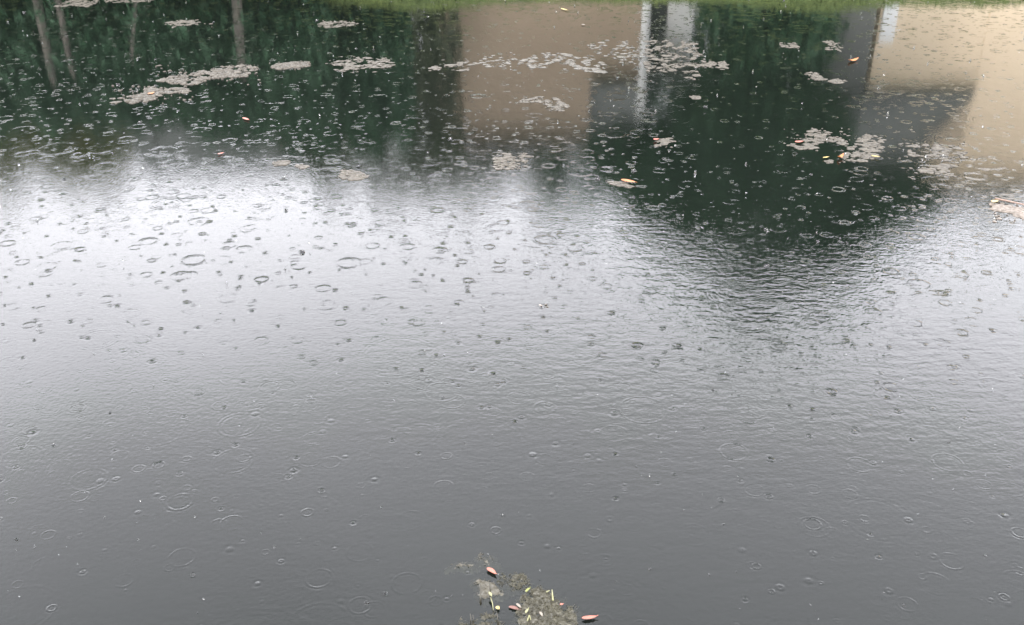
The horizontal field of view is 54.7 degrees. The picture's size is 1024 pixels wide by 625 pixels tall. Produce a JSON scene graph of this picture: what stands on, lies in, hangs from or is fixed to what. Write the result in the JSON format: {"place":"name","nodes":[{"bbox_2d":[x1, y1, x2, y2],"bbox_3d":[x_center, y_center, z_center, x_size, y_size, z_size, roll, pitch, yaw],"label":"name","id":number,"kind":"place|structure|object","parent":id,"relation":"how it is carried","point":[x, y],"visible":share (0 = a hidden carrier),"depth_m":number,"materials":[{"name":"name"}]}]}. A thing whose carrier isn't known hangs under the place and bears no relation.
{"place":"outdoors","nodes":[
{"label":"outdoors","id":0,"kind":"place"},
{"bbox_2d":[0,0,1023,624],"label":"water","id":1,"kind":"structure","parent":0,"point":[854,490],"depth_m":4.31,"materials":[{"name":"grey liquid"}]},
{"bbox_2d":[53,0,98,6],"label":"scum mat","id":2,"kind":"object","parent":1,"relation":"on","point":[79,3],"visible":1,"depth_m":10.81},
{"bbox_2d":[104,0,150,2],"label":"scum mat","id":3,"kind":"object","parent":1,"relation":"on","point":[127,1],"visible":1,"depth_m":10.95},
{"bbox_2d":[109,85,192,103],"bbox_3d":[-2.757,-1.656,7.503,0.739,0.015,0.517,0,28,0],"label":"scum mat","id":4,"kind":"object","parent":1,"relation":"on","point":[145,97],"visible":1,"depth_m":7.50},
{"bbox_2d":[165,19,212,27],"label":"scum mat","id":5,"kind":"object","parent":1,"relation":"on","point":[183,21],"visible":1,"depth_m":9.90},
{"bbox_2d":[154,63,260,85],"bbox_3d":[-2.486,-1.943,8.055,1.009,0.015,0.727,0,28,0],"label":"scum mat","id":6,"kind":"object","parent":1,"relation":"on","point":[215,73],"visible":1,"depth_m":8.01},
{"bbox_2d":[272,160,290,166],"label":"scum mat","id":7,"kind":"object","parent":1,"relation":"on","point":[282,162],"visible":1,"depth_m":6.09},
{"bbox_2d":[269,61,310,69],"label":"scum mat","id":8,"kind":"object","parent":1,"relation":"on","point":[288,65],"visible":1,"depth_m":8.30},
{"bbox_2d":[295,163,309,169],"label":"scum mat","id":9,"kind":"object","parent":1,"relation":"on","point":[301,166],"visible":1,"depth_m":6.04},
{"bbox_2d":[318,20,358,27],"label":"scum mat","id":10,"kind":"object","parent":1,"relation":"on","point":[331,22],"visible":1,"depth_m":9.82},
{"bbox_2d":[338,169,368,180],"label":"scum mat","id":11,"kind":"object","parent":1,"relation":"on","point":[354,175],"visible":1,"depth_m":5.89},
{"bbox_2d":[325,56,394,72],"bbox_3d":[-1.278,-2.098,8.358,0.612,0.008,0.580,0,28,0],"label":"scum mat","id":12,"kind":"object","parent":1,"relation":"on","point":[348,65],"visible":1,"depth_m":8.34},
{"bbox_2d":[428,59,477,70],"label":"scum mat","id":13,"kind":"object","parent":1,"relation":"on","point":[448,65],"visible":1,"depth_m":8.30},
{"bbox_2d":[452,562,473,568],"bbox_3d":[-0.148,0.745,2.909,0.108,0.021,0.057,0,28,0],"label":"algae clump","id":14,"kind":"object","parent":1,"relation":"on","point":[460,564],"visible":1,"depth_m":2.90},
{"bbox_2d":[459,611,504,624],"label":"algae clump","id":15,"kind":"object","parent":1,"relation":"on","point":[484,617],"visible":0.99,"depth_m":2.71,"materials":[{"name":"grey plant"}]},
{"bbox_2d":[474,579,503,598],"bbox_3d":[-0.075,0.787,2.825,0.094,0.023,0.132,-18,33,-31],"label":"algae clump","id":16,"kind":"object","parent":1,"relation":"on","point":[485,589],"visible":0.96,"depth_m":2.81,"materials":[{"name":"grey plant"}]},
{"bbox_2d":[487,567,496,573],"bbox_3d":[-0.057,0.750,2.874,0.040,0.004,0.014,20,33,33],"label":"fallen leaf","id":17,"kind":"object","parent":1,"relation":"on","point":[492,570],"visible":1,"depth_m":2.88,"materials":[{"name":"pink plant"}]},
{"bbox_2d":[478,52,527,66],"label":"scum mat","id":18,"kind":"object","parent":1,"relation":"on","point":[520,62],"visible":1,"depth_m":8.45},
{"bbox_2d":[0,0,1022,620],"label":"rain splashes","id":19,"kind":"object","parent":1,"relation":"on","point":[492,268],"visible":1,"depth_m":5.15,"materials":[{"name":"liquid"}]},
{"bbox_2d":[492,151,533,169],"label":"scum mat","id":20,"kind":"object","parent":1,"relation":"on","point":[500,161],"visible":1,"depth_m":6.13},
{"bbox_2d":[497,572,529,591],"bbox_3d":[0.006,0.776,2.845,0.120,0.024,0.111,0,28,0],"label":"algae clump","id":21,"kind":"object","parent":1,"relation":"on","point":[522,576],"visible":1,"depth_m":2.84,"materials":[{"name":"grey plant"}]},
{"bbox_2d":[519,96,543,102],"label":"scum mat","id":22,"kind":"object","parent":1,"relation":"on","point":[526,100],"visible":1,"depth_m":7.35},
{"bbox_2d":[515,585,578,624],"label":"algae clump","id":23,"kind":"object","parent":1,"relation":"on","point":[539,601],"visible":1,"depth_m":2.73,"materials":[{"name":"grey plant"}]},
{"bbox_2d":[527,52,572,69],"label":"scum mat","id":24,"kind":"object","parent":1,"relation":"on","point":[531,60],"visible":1,"depth_m":8.50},
{"bbox_2d":[543,97,569,111],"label":"scum mat","id":25,"kind":"object","parent":1,"relation":"on","point":[560,104],"visible":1,"depth_m":7.25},
{"bbox_2d":[566,55,607,72],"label":"scum mat","id":26,"kind":"object","parent":1,"relation":"on","point":[586,63],"visible":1,"depth_m":8.31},
{"bbox_2d":[582,615,597,618],"bbox_3d":[0.214,0.835,2.711,0.047,0.004,0.012,-3,28,-6],"label":"fallen leaf","id":27,"kind":"object","parent":1,"relation":"on","point":[589,617],"visible":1,"depth_m":2.71,"materials":[{"name":"pink plant"}]},
{"bbox_2d":[587,40,639,63],"bbox_3d":[0.894,-2.322,8.789,0.482,0.008,0.906,3,28,6],"label":"scum mat","id":28,"kind":"object","parent":1,"relation":"on","point":[624,45],"visible":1,"depth_m":8.81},
{"bbox_2d":[607,181,634,187],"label":"scum mat","id":29,"kind":"object","parent":1,"relation":"on","point":[620,184],"visible":1,"depth_m":5.76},
{"bbox_2d":[654,137,675,147],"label":"scum mat","id":30,"kind":"object","parent":1,"relation":"on","point":[664,141],"visible":1,"depth_m":6.47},
{"bbox_2d":[643,36,705,80],"bbox_3d":[1.395,-2.197,8.548,0.577,0.008,1.732,4,28,8],"label":"scum mat","id":31,"kind":"object","parent":1,"relation":"on","point":[675,56],"visible":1,"depth_m":8.54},
{"bbox_2d":[689,95,700,98],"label":"scum mat","id":32,"kind":"object","parent":1,"relation":"on","point":[695,97],"visible":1,"depth_m":7.43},
{"bbox_2d":[701,61,728,69],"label":"scum mat","id":33,"kind":"object","parent":1,"relation":"on","point":[721,64],"visible":1,"depth_m":8.34,"materials":[{"name":"grey plant"}]},
{"bbox_2d":[779,42,799,48],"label":"scum mat","id":34,"kind":"object","parent":1,"relation":"on","point":[792,45],"visible":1,"depth_m":8.98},
{"bbox_2d":[805,72,826,79],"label":"scum mat","id":35,"kind":"object","parent":1,"relation":"on","point":[816,75],"visible":1,"depth_m":7.99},
{"bbox_2d":[783,128,849,150],"bbox_3d":[2.018,-1.151,6.538,0.438,0.008,0.543,7,28,13],"label":"scum mat","id":36,"kind":"object","parent":1,"relation":"on","point":[816,140],"visible":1,"depth_m":6.50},
{"bbox_2d":[824,159,833,163],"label":"scum mat","id":37,"kind":"object","parent":1,"relation":"on","point":[829,161],"visible":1,"depth_m":6.12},
{"bbox_2d":[822,40,842,51],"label":"scum mat","id":38,"kind":"object","parent":1,"relation":"on","point":[833,43],"visible":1,"depth_m":8.98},
{"bbox_2d":[827,78,844,83],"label":"scum mat","id":39,"kind":"object","parent":1,"relation":"on","point":[836,81],"visible":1,"depth_m":7.84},
{"bbox_2d":[839,133,885,162],"bbox_3d":[2.243,-1.056,6.357,0.288,0.008,0.692,11,29,19],"label":"scum mat","id":40,"kind":"object","parent":1,"relation":"on","point":[866,138],"visible":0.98,"depth_m":6.33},
{"bbox_2d":[907,163,959,177],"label":"scum mat","id":41,"kind":"object","parent":1,"relation":"on","point":[943,167],"visible":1,"depth_m":5.98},
{"bbox_2d":[898,143,972,163],"bbox_3d":[2.687,-1.038,6.321,0.449,0.008,0.474,7,28,13],"label":"scum mat","id":42,"kind":"object","parent":1,"relation":"on","point":[934,148],"visible":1,"depth_m":6.28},
{"bbox_2d":[989,202,1023,222],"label":"scum mat","id":43,"kind":"object","parent":1,"relation":"on","point":[1013,210],"visible":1,"depth_m":5.40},
{"bbox_2d":[995,198,1023,204],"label":"bare twig","id":44,"kind":"object","parent":43,"relation":"on","point":[1008,201],"visible":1,"depth_m":5.49,"materials":[{"name":"brown wood"}]}
]}

